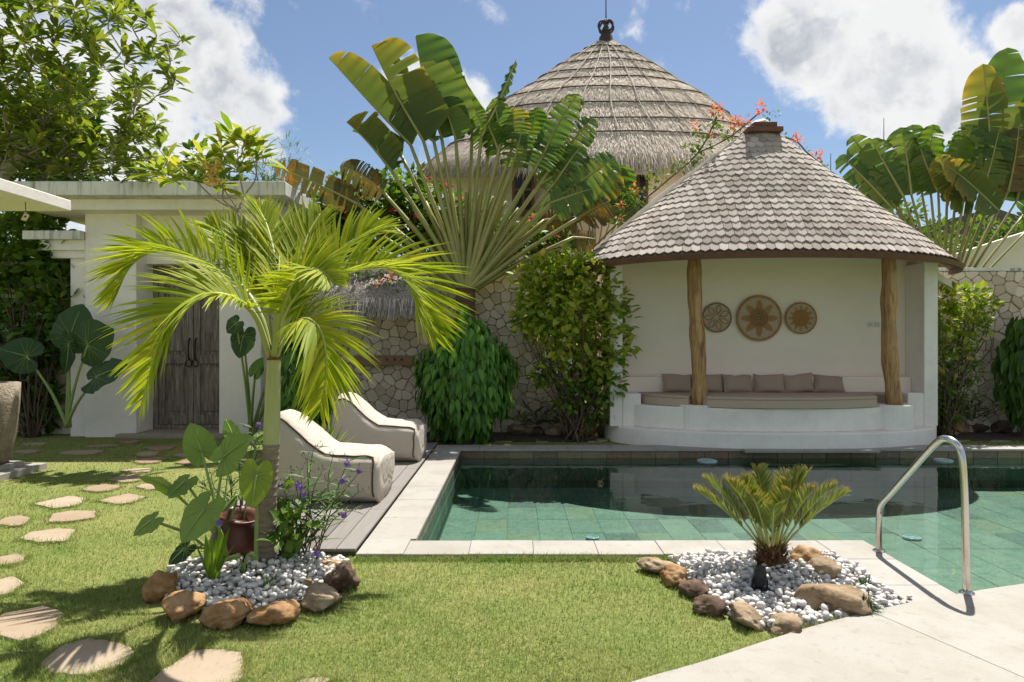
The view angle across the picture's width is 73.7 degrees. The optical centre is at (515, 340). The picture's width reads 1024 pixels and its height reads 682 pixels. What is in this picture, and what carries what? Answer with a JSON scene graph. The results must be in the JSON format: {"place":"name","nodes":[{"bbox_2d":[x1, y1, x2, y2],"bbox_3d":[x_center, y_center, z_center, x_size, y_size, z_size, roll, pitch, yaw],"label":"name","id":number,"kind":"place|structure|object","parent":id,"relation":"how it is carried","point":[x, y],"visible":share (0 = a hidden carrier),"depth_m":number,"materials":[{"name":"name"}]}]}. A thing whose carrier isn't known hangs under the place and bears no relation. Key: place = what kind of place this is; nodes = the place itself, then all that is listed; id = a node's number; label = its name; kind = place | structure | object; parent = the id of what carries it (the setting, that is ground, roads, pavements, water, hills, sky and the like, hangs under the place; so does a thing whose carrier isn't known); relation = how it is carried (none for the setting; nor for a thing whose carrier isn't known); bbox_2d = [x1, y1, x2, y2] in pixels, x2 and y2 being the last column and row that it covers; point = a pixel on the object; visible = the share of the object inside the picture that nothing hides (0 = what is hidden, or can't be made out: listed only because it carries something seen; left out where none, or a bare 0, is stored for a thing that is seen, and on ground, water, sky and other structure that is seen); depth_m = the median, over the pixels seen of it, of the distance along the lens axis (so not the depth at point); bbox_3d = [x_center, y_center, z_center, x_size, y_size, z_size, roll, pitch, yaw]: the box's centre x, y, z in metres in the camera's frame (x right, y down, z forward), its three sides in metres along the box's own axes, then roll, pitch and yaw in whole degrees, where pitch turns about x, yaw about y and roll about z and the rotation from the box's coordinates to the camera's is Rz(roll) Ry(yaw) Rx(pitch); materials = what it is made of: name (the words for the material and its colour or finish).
{"place":"outdoors","nodes":[
{"label":"outdoors","id":0,"kind":"place"},
{"bbox_2d":[0,434,1023,681],"bbox_3d":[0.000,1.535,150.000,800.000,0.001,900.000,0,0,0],"label":"ground","id":1,"kind":"structure","parent":0,"point":[54,456],"depth_m":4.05,"materials":[{"name":"plant"}]},
{"bbox_2d":[0,576,23,596],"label":"stepping stone","id":2,"kind":"object","parent":1,"relation":"on","point":[6,583],"visible":0.77,"depth_m":4.25,"materials":[{"name":"stone"}]},
{"bbox_2d":[0,553,25,566],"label":"stepping stone","id":3,"kind":"object","parent":1,"relation":"on","point":[11,558],"visible":0.65,"depth_m":4.75,"materials":[{"name":"stone"}]},
{"bbox_2d":[0,515,29,527],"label":"stepping stone","id":4,"kind":"object","parent":1,"relation":"on","point":[15,519],"visible":0.73,"depth_m":5.76,"materials":[{"name":"stone"}]},
{"bbox_2d":[0,461,46,480],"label":"planter step","id":5,"kind":"object","parent":1,"relation":"on","point":[10,469],"visible":0.8,"depth_m":7.82,"materials":[{"name":"stone"}]},
{"bbox_2d":[0,381,20,464],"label":"stone planter","id":6,"kind":"object","parent":5,"relation":"on","point":[10,396],"visible":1,"depth_m":7.73,"materials":[{"name":"stone"}]},
{"bbox_2d":[0,606,64,642],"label":"stepping stone","id":7,"kind":"object","parent":1,"relation":"on","point":[19,623],"visible":0.73,"depth_m":3.67,"materials":[{"name":"stone"}]},
{"bbox_2d":[0,178,70,210],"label":"canopy","id":8,"kind":"object","parent":1,"relation":"on","point":[14,196],"visible":1,"depth_m":5.63,"materials":[{"name":"white paint"}]},
{"bbox_2d":[0,260,70,433],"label":"stone wall","id":9,"kind":"structure","parent":1,"relation":"on","point":[61,376],"depth_m":11.28,"materials":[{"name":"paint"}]},
{"bbox_2d":[0,211,84,437],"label":"wall creeper","id":10,"kind":"object","parent":1,"relation":"on","point":[33,416],"depth_m":10.97,"materials":[{"name":"green plant"}]},
{"bbox_2d":[20,528,75,542],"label":"stepping stone","id":11,"kind":"object","parent":1,"relation":"on","point":[58,533],"visible":0.77,"depth_m":5.33,"materials":[{"name":"stone"}]},
{"bbox_2d":[0,43,116,259],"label":"background tree","id":12,"kind":"object","parent":1,"relation":"on","point":[97,120],"visible":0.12,"depth_m":13.12,"materials":[{"name":"green plant"}]},
{"bbox_2d":[35,496,85,509],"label":"stepping stone","id":13,"kind":"object","parent":1,"relation":"on","point":[68,500],"visible":0.74,"depth_m":6.42,"materials":[{"name":"stone"}]},
{"bbox_2d":[0,304,127,427],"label":"elephant ear","id":14,"kind":"object","parent":1,"relation":"on","point":[73,331],"visible":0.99,"depth_m":10.26},
{"bbox_2d":[48,510,95,523],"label":"stepping stone","id":15,"kind":"object","parent":1,"relation":"on","point":[72,515],"visible":0.81,"depth_m":5.90,"materials":[{"name":"stone"}]},
{"bbox_2d":[59,450,104,454],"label":"stepping stone","id":16,"kind":"object","parent":1,"relation":"on","point":[79,452],"visible":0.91,"depth_m":9.30,"materials":[{"name":"stone"}]},
{"bbox_2d":[40,638,133,677],"bbox_3d":[-2.071,1.536,3.290,0.452,0.039,0.336,0,0,27],"label":"stepping stone","id":17,"kind":"object","parent":1,"relation":"on","point":[82,656],"visible":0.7,"depth_m":3.28,"materials":[{"name":"stone"}]},
{"bbox_2d":[0,0,195,183],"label":"frangipani tree","id":18,"kind":"object","parent":1,"relation":"on","point":[70,129],"visible":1,"depth_m":10.39,"materials":[{"name":"green plant"}]},
{"bbox_2d":[83,484,118,492],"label":"stepping stone","id":19,"kind":"object","parent":1,"relation":"on","point":[101,488],"visible":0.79,"depth_m":7.02,"materials":[{"name":"stone"}]},
{"bbox_2d":[99,493,144,504],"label":"stepping stone","id":20,"kind":"object","parent":1,"relation":"on","point":[124,498],"visible":0.76,"depth_m":6.59,"materials":[{"name":"stone"}]},
{"bbox_2d":[110,474,143,483],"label":"stepping stone","id":21,"kind":"object","parent":1,"relation":"on","point":[131,478],"visible":0.66,"depth_m":7.52,"materials":[{"name":"stone"}]},
{"bbox_2d":[10,181,313,438],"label":"gate house","id":22,"kind":"structure","parent":1,"relation":"on","point":[201,383],"depth_m":10.90,"materials":[{"name":"white paint"}]},
{"bbox_2d":[159,274,193,423],"bbox_3d":[-5.680,0.139,11.434,0.585,2.512,0.153,0,0,0],"label":"door leaf","id":23,"kind":"structure","parent":22,"relation":"in","point":[176,386],"depth_m":11.45,"materials":[{"name":"brown wood"}]},
{"bbox_2d":[192,274,218,423],"bbox_3d":[-5.100,0.139,11.434,0.585,2.512,0.153,0,0,0],"label":"door leaf","id":24,"kind":"structure","parent":22,"relation":"in","point":[206,323],"depth_m":11.45,"materials":[{"name":"brown wood"}]},
{"bbox_2d":[141,570,182,603],"bbox_3d":[-2.108,1.471,4.075,0.203,0.195,0.222,0,0,0],"label":"boulder","id":25,"kind":"object","parent":1,"relation":"on","point":[158,585],"visible":0.83,"depth_m":4.00,"materials":[{"name":"stone"}]},
{"bbox_2d":[161,590,206,622],"bbox_3d":[-1.849,1.475,3.799,0.230,0.147,0.282,0,0,0],"label":"boulder","id":26,"kind":"object","parent":1,"relation":"on","point":[179,606],"visible":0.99,"depth_m":3.74,"materials":[{"name":"stone"}]},
{"bbox_2d":[149,649,242,681],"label":"stepping stone","id":27,"kind":"object","parent":1,"relation":"on","point":[202,665],"visible":0.96,"depth_m":3.17,"materials":[{"name":"stone"}]},
{"bbox_2d":[148,133,254,180],"bbox_3d":[-6.964,-1.430,15.108,2.588,5.940,1.715,0,0,26],"label":"background tree","id":28,"kind":"object","parent":1,"relation":"on","point":[189,145],"visible":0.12,"depth_m":14.68,"materials":[{"name":"green plant"}]},
{"bbox_2d":[125,111,288,405],"bbox_3d":[-4.200,-0.778,9.304,2.145,4.627,0.884,0,0,0],"label":"young frangipani","id":29,"kind":"object","parent":1,"relation":"on","point":[207,167],"visible":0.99,"depth_m":9.26,"materials":[{"name":"green plant"}]},
{"bbox_2d":[198,597,253,630],"bbox_3d":[-1.567,1.490,3.742,0.274,0.161,0.299,0,0,0],"label":"boulder","id":30,"kind":"object","parent":1,"relation":"on","point":[228,613],"visible":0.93,"depth_m":3.63,"materials":[{"name":"stone"}]},
{"bbox_2d":[197,421,262,525],"bbox_3d":[-1.996,1.044,4.661,0.558,0.917,1.152,0,0,0],"label":"ruellia","id":31,"kind":"object","parent":1,"relation":"on","point":[230,482],"visible":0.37,"depth_m":4.95,"materials":[{"name":"green plant"}]},
{"bbox_2d":[226,315,263,435],"bbox_3d":[-3.861,0.583,10.277,1.265,1.935,0.811,0,0,29],"label":"elephant ear","id":32,"kind":"object","parent":1,"relation":"on","point":[242,343],"visible":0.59,"depth_m":10.17},
{"bbox_2d":[164,548,349,611],"bbox_3d":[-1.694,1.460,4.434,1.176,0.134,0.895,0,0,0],"label":"pebbles","id":33,"kind":"object","parent":1,"relation":"on","point":[189,564],"visible":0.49,"depth_m":4.33,"materials":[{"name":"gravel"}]},
{"bbox_2d":[133,419,272,574],"bbox_3d":[-2.003,1.031,4.489,0.963,0.959,0.777,0,0,0],"label":"elephant ear","id":34,"kind":"object","parent":33,"relation":"on","point":[201,516],"visible":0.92,"depth_m":4.38},
{"bbox_2d":[193,526,233,579],"bbox_3d":[-1.861,1.327,4.261,0.255,0.346,0.226,0,0,0],"label":"spider lily","id":35,"kind":"object","parent":33,"relation":"on","point":[213,562],"visible":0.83,"depth_m":4.22,"materials":[{"name":"green plant"}]},
{"bbox_2d":[209,505,254,570],"bbox_3d":[-1.877,1.333,4.598,0.348,0.413,0.332,0,0,0],"label":"clay urn","id":36,"kind":"object","parent":33,"relation":"on","point":[240,539],"visible":0.56,"depth_m":4.50,"materials":[{"name":"ceramic"}]},
{"bbox_2d":[80,192,477,568],"bbox_3d":[-1.809,0.180,4.646,2.553,2.670,1.935,0,0,29],"label":"palm tree","id":37,"kind":"object","parent":33,"relation":"on","point":[291,264],"visible":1,"depth_m":4.47,"materials":[{"name":"green plant"}]},
{"bbox_2d":[257,477,320,562],"bbox_3d":[-1.518,1.211,4.576,0.403,0.586,0.588,0,0,-19],"label":"leafy plant","id":38,"kind":"object","parent":33,"relation":"on","point":[282,513],"visible":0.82,"depth_m":4.46,"materials":[{"name":"green plant"}]},
{"bbox_2d":[276,508,314,553],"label":"grass clump","id":39,"kind":"object","parent":33,"relation":"on","point":[290,535],"visible":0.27,"depth_m":4.60,"materials":[{"name":"green plant"}]},
{"bbox_2d":[276,441,373,559],"bbox_3d":[-1.261,1.101,4.559,0.921,0.806,0.541,0,0,39],"label":"ruellia","id":40,"kind":"object","parent":33,"relation":"on","point":[327,496],"visible":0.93,"depth_m":4.58,"materials":[{"name":"green plant"}]},
{"bbox_2d":[245,599,300,625],"bbox_3d":[-1.321,1.485,3.742,0.279,0.128,0.254,0,0,0],"label":"boulder","id":41,"kind":"object","parent":1,"relation":"on","point":[280,612],"visible":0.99,"depth_m":3.66,"materials":[{"name":"stone"}]},
{"bbox_2d":[234,126,312,189],"bbox_3d":[-5.331,-1.582,15.313,1.940,6.244,2.051,0,0,0],"label":"background tree","id":42,"kind":"object","parent":1,"relation":"on","point":[271,178],"visible":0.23,"depth_m":15.11,"materials":[{"name":"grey plant"}]},
{"bbox_2d":[280,304,334,427],"bbox_3d":[-3.076,0.601,9.747,1.041,2.336,0.705,0,0,0],"label":"climbing philodendron","id":43,"kind":"object","parent":1,"relation":"on","point":[286,403],"visible":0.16,"depth_m":9.53,"materials":[{"name":"green plant"}]},
{"bbox_2d":[300,582,342,611],"bbox_3d":[-1.125,1.498,3.967,0.228,0.127,0.302,0,0,0],"label":"boulder","id":44,"kind":"object","parent":1,"relation":"on","point":[319,596],"visible":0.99,"depth_m":3.88,"materials":[{"name":"stone"}]},
{"bbox_2d":[237,443,436,555],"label":"timber deck","id":45,"kind":"structure","parent":1,"relation":"on","point":[355,530],"depth_m":5.75,"materials":[{"name":"wood"}]},
{"bbox_2d":[277,409,392,502],"bbox_3d":[-1.767,1.066,6.531,1.139,0.824,0.803,0,0,0],"label":"bean bag lounger","id":46,"kind":"object","parent":45,"relation":"on","point":[296,433],"visible":0.73,"depth_m":6.18,"materials":[{"name":"beige fabric"}]},
{"bbox_2d":[332,392,426,461],"bbox_3d":[-1.709,1.059,8.644,1.135,0.838,0.810,0,0,0],"label":"bean bag lounger","id":47,"kind":"object","parent":45,"relation":"on","point":[404,440],"visible":0.77,"depth_m":8.30,"materials":[{"name":"beige fabric"}]},
{"bbox_2d":[323,560,360,592],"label":"boulder","id":48,"kind":"object","parent":1,"relation":"on","point":[341,577],"visible":0.9,"depth_m":4.16,"materials":[{"name":"stone"}]},
{"bbox_2d":[253,432,597,441],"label":"planting soil","id":49,"kind":"structure","parent":1,"relation":"on","point":[528,437],"depth_m":10.54,"materials":[{"name":"soil"}]},
{"bbox_2d":[274,33,624,319],"bbox_3d":[-1.034,-1.792,11.113,5.617,6.663,1.155,0,0,0],"label":"traveller palm","id":50,"kind":"object","parent":49,"relation":"on","point":[429,97],"visible":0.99,"depth_m":10.87,"materials":[{"name":"green plant"}]},
{"bbox_2d":[412,304,521,444],"bbox_3d":[-0.721,0.580,10.063,1.652,2.279,0.974,0,0,0],"label":"climbing philodendron","id":51,"kind":"object","parent":49,"relation":"on","point":[467,409],"visible":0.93,"depth_m":9.88,"materials":[{"name":"green plant"}]},
{"bbox_2d":[508,424,533,433],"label":"boulder","id":52,"kind":"object","parent":49,"relation":"on","point":[516,429],"visible":0.83,"depth_m":11.03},
{"bbox_2d":[506,241,641,442],"bbox_3d":[0.888,0.012,10.311,2.079,3.067,1.336,0,0,0],"label":"flowering shrub","id":53,"kind":"object","parent":49,"relation":"on","point":[573,289],"visible":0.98,"depth_m":10.27,"materials":[{"name":"green plant"}]},
{"bbox_2d":[270,265,600,433],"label":"stone wall","id":54,"kind":"structure","parent":1,"relation":"on","point":[390,394],"depth_m":11.28,"materials":[{"name":"stone"}]},
{"bbox_2d":[320,272,433,322],"bbox_3d":[-2.118,-0.701,10.816,1.806,0.855,0.929,0,0,0],"label":"thatch hood","id":55,"kind":"object","parent":54,"relation":"attached to","point":[382,300],"visible":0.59,"depth_m":10.58,"materials":[{"name":"wicker"}]},
{"bbox_2d":[349,270,405,292],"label":"bougainvillea","id":56,"kind":"object","parent":55,"relation":"on","point":[368,275],"visible":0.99,"depth_m":10.57,"materials":[{"name":"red plant"}]},
{"bbox_2d":[353,355,414,364],"bbox_3d":[-2.156,0.316,11.171,1.002,0.158,0.182,0,0,0],"label":"peg rail","id":57,"kind":"object","parent":54,"relation":"attached to","point":[393,359],"visible":0.85,"depth_m":11.20,"materials":[{"name":"brown wood"}]},
{"bbox_2d":[298,161,588,264],"bbox_3d":[-1.531,-0.904,12.281,5.662,4.900,1.811,0,0,0],"label":"bougainvillea","id":58,"kind":"object","parent":1,"relation":"on","point":[399,199],"visible":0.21,"depth_m":12.02,"materials":[{"name":"green plant"}]},
{"bbox_2d":[504,397,609,428],"bbox_3d":[0.693,1.173,10.995,1.932,0.663,1.510,0,0,0],"label":"ruellia","id":59,"kind":"object","parent":1,"relation":"on","point":[535,413],"visible":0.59,"depth_m":10.93,"materials":[{"name":"green plant"}]},
{"bbox_2d":[416,0,747,298],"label":"thatched house","id":60,"kind":"structure","parent":1,"relation":"on","point":[640,109],"depth_m":14.01,"materials":[{"name":"plant"}]},
{"bbox_2d":[512,167,533,216],"bbox_3d":[0.158,-2.962,13.550,0.441,0.920,0.400,0,0,0],"label":"window","id":61,"kind":"structure","parent":60,"relation":"in","point":[516,183],"depth_m":13.37,"materials":[{"name":"glass"}]},
{"bbox_2d":[628,175,647,211],"bbox_3d":[2.408,-2.943,13.550,0.403,1.134,0.400,0,0,0],"label":"window","id":62,"kind":"structure","parent":60,"relation":"in","point":[641,181],"depth_m":13.37,"materials":[{"name":"glass"}]},
{"bbox_2d":[529,156,642,414],"bbox_3d":[1.298,-0.932,12.593,2.109,4.934,0.352,0,0,0],"label":"traveller palm","id":63,"kind":"object","parent":1,"relation":"on","point":[627,171],"visible":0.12,"depth_m":12.52,"materials":[{"name":"green plant"}]},
{"bbox_2d":[636,557,674,573],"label":"boulder","id":64,"kind":"object","parent":1,"relation":"on","point":[653,565],"visible":0.71,"depth_m":4.50,"materials":[{"name":"stone"}]},
{"bbox_2d":[660,563,687,587],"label":"boulder","id":65,"kind":"object","parent":1,"relation":"on","point":[672,575],"visible":0.88,"depth_m":4.27,"materials":[{"name":"stone"}]},
{"bbox_2d":[678,579,709,597],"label":"boulder","id":66,"kind":"object","parent":1,"relation":"on","point":[693,588],"visible":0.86,"depth_m":4.06,"materials":[{"name":"stone"}]},
{"bbox_2d":[692,594,727,616],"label":"boulder","id":67,"kind":"object","parent":1,"relation":"on","point":[712,605],"visible":1,"depth_m":3.81,"materials":[{"name":"stone"}]},
{"bbox_2d":[417,450,1023,593],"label":"pool basin","id":68,"kind":"object","parent":1,"relation":"in","point":[577,495],"visible":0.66,"depth_m":8.57,"materials":[{"name":"tile"}]},
{"bbox_2d":[356,445,1023,602],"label":"pool coping","id":69,"kind":"object","parent":68,"relation":"on","point":[398,529],"visible":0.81,"depth_m":5.06,"materials":[{"name":"stone"}]},
{"bbox_2d":[872,435,974,595],"bbox_3d":[2.638,1.045,4.467,0.090,0.931,0.903,0,0,-6],"label":"handrail","id":70,"kind":"object","parent":69,"relation":"on","point":[932,446],"visible":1,"depth_m":4.08,"materials":[{"name":"silver metal"}]},
{"bbox_2d":[579,118,964,448],"bbox_3d":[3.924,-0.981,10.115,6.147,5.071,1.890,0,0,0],"label":"pavilion","id":71,"kind":"structure","parent":1,"relation":"on","point":[764,207],"depth_m":10.30,"materials":[{"name":"white paint"}]},
{"bbox_2d":[596,98,780,245],"bbox_3d":[2.830,-2.730,11.132,3.066,2.374,0.445,0,0,0],"label":"bougainvillea","id":72,"kind":"object","parent":71,"relation":"on","point":[633,188],"visible":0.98,"depth_m":11.12,"materials":[{"name":"green plant"}]},
{"bbox_2d":[702,303,731,332],"bbox_3d":[3.194,-0.371,10.820,0.476,0.476,0.053,0,0,0],"label":"woven basket","id":73,"kind":"object","parent":71,"relation":"attached to","point":[717,317],"visible":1,"depth_m":10.81,"materials":[{"name":"wicker"}]},
{"bbox_2d":[736,295,781,340],"bbox_3d":[3.865,-0.361,10.817,0.730,0.730,0.060,0,0,0],"label":"woven basket","id":74,"kind":"object","parent":71,"relation":"attached to","point":[758,317],"visible":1,"depth_m":10.81,"materials":[{"name":"wicker"}]},
{"bbox_2d":[638,392,884,408],"bbox_3d":[3.900,0.872,10.120,4.000,0.153,1.100,0,0,0],"label":"mattress","id":75,"kind":"object","parent":71,"relation":"on","point":[793,400],"visible":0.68,"depth_m":9.76,"materials":[{"name":"beige fabric"}]},
{"bbox_2d":[661,374,691,391],"bbox_3d":[2.515,0.659,10.616,0.493,0.284,0.191,0,0,-6],"label":"scatter cushion","id":76,"kind":"object","parent":75,"relation":"on","point":[677,383],"visible":0.98,"depth_m":10.55,"materials":[{"name":"beige fabric"}]},
{"bbox_2d":[691,374,723,391],"bbox_3d":[2.987,0.662,10.612,0.515,0.289,0.196,0,0,0],"label":"scatter cushion","id":77,"kind":"object","parent":75,"relation":"on","point":[714,382],"visible":0.54,"depth_m":10.55,"materials":[{"name":"beige fabric"}]},
{"bbox_2d":[722,374,752,392],"bbox_3d":[3.462,0.666,10.616,0.521,0.296,0.200,0,0,-10],"label":"scatter cushion","id":78,"kind":"object","parent":75,"relation":"on","point":[737,383],"visible":0.99,"depth_m":10.55,"materials":[{"name":"beige fabric"}]},
{"bbox_2d":[752,373,785,391],"bbox_3d":[3.944,0.653,10.599,0.502,0.314,0.196,0,0,0],"label":"scatter cushion","id":79,"kind":"object","parent":75,"relation":"on","point":[768,383],"visible":1,"depth_m":10.54,"materials":[{"name":"beige fabric"}]},
{"bbox_2d":[784,373,814,392],"bbox_3d":[4.384,0.656,10.600,0.528,0.326,0.167,0,0,-6],"label":"scatter cushion","id":80,"kind":"object","parent":75,"relation":"on","point":[799,383],"visible":0.95,"depth_m":10.54,"materials":[{"name":"beige fabric"}]},
{"bbox_2d":[812,374,844,391],"bbox_3d":[4.882,0.671,10.636,0.511,0.305,0.217,0,0,0],"label":"scatter cushion","id":81,"kind":"object","parent":75,"relation":"on","point":[822,383],"visible":0.98,"depth_m":10.57,"materials":[{"name":"beige fabric"}]},
{"bbox_2d":[785,302,816,333],"bbox_3d":[4.526,-0.361,10.820,0.506,0.506,0.053,0,0,0],"label":"woven basket","id":82,"kind":"object","parent":71,"relation":"attached to","point":[800,317],"visible":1,"depth_m":10.81,"materials":[{"name":"wicker"}]},
{"bbox_2d":[782,131,828,165],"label":"bougainvillea","id":83,"kind":"object","parent":71,"relation":"on","point":[802,147],"visible":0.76,"depth_m":11.09,"materials":[{"name":"red plant"}]},
{"bbox_2d":[668,547,906,630],"bbox_3d":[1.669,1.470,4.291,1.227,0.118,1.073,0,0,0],"label":"pebbles","id":84,"kind":"object","parent":1,"relation":"on","point":[700,563],"visible":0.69,"depth_m":4.26,"materials":[{"name":"gravel"}]},
{"bbox_2d":[728,600,767,631],"bbox_3d":[1.271,1.495,3.703,0.193,0.135,0.264,0,0,0],"label":"boulder","id":85,"kind":"object","parent":84,"relation":"on","point":[743,613],"visible":0.92,"depth_m":3.64,"materials":[{"name":"stone"}]},
{"bbox_2d":[751,566,770,590],"bbox_3d":[1.459,1.421,4.087,0.133,0.141,0.084,0,0,-21],"label":"garden spotlight","id":86,"kind":"object","parent":84,"relation":"on","point":[759,580],"visible":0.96,"depth_m":4.07,"materials":[{"name":"black plastic"}]},
{"bbox_2d":[692,462,851,578],"bbox_3d":[1.647,1.167,4.453,0.787,0.726,0.765,0,0,-31],"label":"cycad","id":87,"kind":"object","parent":84,"relation":"on","point":[770,507],"visible":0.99,"depth_m":4.38,"materials":[{"name":"green plant"}]},
{"bbox_2d":[768,612,802,635],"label":"boulder","id":88,"kind":"object","parent":84,"relation":"on","point":[784,622],"visible":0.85,"depth_m":3.54,"materials":[{"name":"stone"}]},
{"bbox_2d":[790,544,822,569],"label":"boulder","id":89,"kind":"object","parent":84,"relation":"on","point":[802,552],"visible":0.44,"depth_m":4.53,"materials":[{"name":"stone"}]},
{"bbox_2d":[807,554,841,579],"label":"boulder","id":90,"kind":"object","parent":84,"relation":"on","point":[826,565],"visible":0.6,"depth_m":4.32,"materials":[{"name":"stone"}]},
{"bbox_2d":[794,583,872,615],"bbox_3d":[1.803,1.473,3.891,0.402,0.182,0.278,0,0,19],"label":"boulder","id":91,"kind":"object","parent":84,"relation":"on","point":[845,598],"visible":0.81,"depth_m":3.81,"materials":[{"name":"stone"}]},
{"bbox_2d":[887,197,968,252],"bbox_3d":[8.805,-0.840,14.936,1.846,4.763,2.456,0,0,27],"label":"background tree","id":92,"kind":"object","parent":1,"relation":"on","point":[906,216],"visible":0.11,"depth_m":14.53,"materials":[{"name":"green plant"}]},
{"bbox_2d":[835,47,1023,267],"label":"traveller palm","id":93,"kind":"object","parent":1,"relation":"on","point":[959,172],"visible":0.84,"depth_m":12.52,"materials":[{"name":"green plant"}]},
{"bbox_2d":[916,210,1022,250],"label":"neighbour house","id":94,"kind":"structure","parent":1,"relation":"on","point":[1001,215],"depth_m":18.40,"materials":[{"name":"white paint"}]},
{"bbox_2d":[937,432,1023,440],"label":"planting soil","id":95,"kind":"structure","parent":1,"relation":"on","point":[982,436],"depth_m":10.76,"materials":[{"name":"soil"}]},
{"bbox_2d":[937,280,1009,436],"bbox_3d":[6.909,0.284,10.806,1.670,2.523,0.772,0,0,0],"label":"flowering shrub","id":96,"kind":"object","parent":95,"relation":"on","point":[948,417],"visible":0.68,"depth_m":10.70,"materials":[{"name":"green plant"}]},
{"bbox_2d":[991,315,1023,436],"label":"climbing philodendron","id":97,"kind":"object","parent":95,"relation":"on","point":[1008,363],"visible":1,"depth_m":10.62,"materials":[{"name":"green plant"}]},
{"bbox_2d":[942,390,1018,422],"bbox_3d":[7.354,1.130,11.091,1.421,0.749,1.257,0,0,0],"label":"ruellia","id":98,"kind":"object","parent":1,"relation":"on","point":[975,411],"visible":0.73,"depth_m":10.99,"materials":[{"name":"green plant"}]},
{"bbox_2d":[938,268,1023,431],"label":"stone wall","id":99,"kind":"structure","parent":1,"relation":"on","point":[1007,284],"depth_m":11.28,"materials":[{"name":"stone"}]},
{"bbox_2d":[942,212,1023,251],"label":"background tree","id":100,"kind":"object","parent":1,"relation":"on","point":[1019,225],"visible":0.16,"depth_m":15.85,"materials":[{"name":"green plant"}]},
{"bbox_2d":[955,232,1023,267],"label":"garden wall","id":101,"kind":"structure","parent":1,"relation":"on","point":[1013,257],"depth_m":13.60,"materials":[{"name":"white paint"}]},
{"bbox_2d":[990,420,1012,432],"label":"boulder","id":102,"kind":"object","parent":1,"relation":"on","point":[1001,426],"visible":0.78,"depth_m":11.14,"materials":[{"name":"stone"}]},
{"bbox_2d":[0,0,1023,262],"label":"sky","id":103,"kind":"structure","parent":0,"point":[835,71],"materials":[{"name":"blue"}]},
{"bbox_2d":[632,584,1023,681],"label":"terrace","id":104,"kind":"structure","parent":0,"point":[978,636],"depth_m":3.32,"materials":[{"name":"stone"}]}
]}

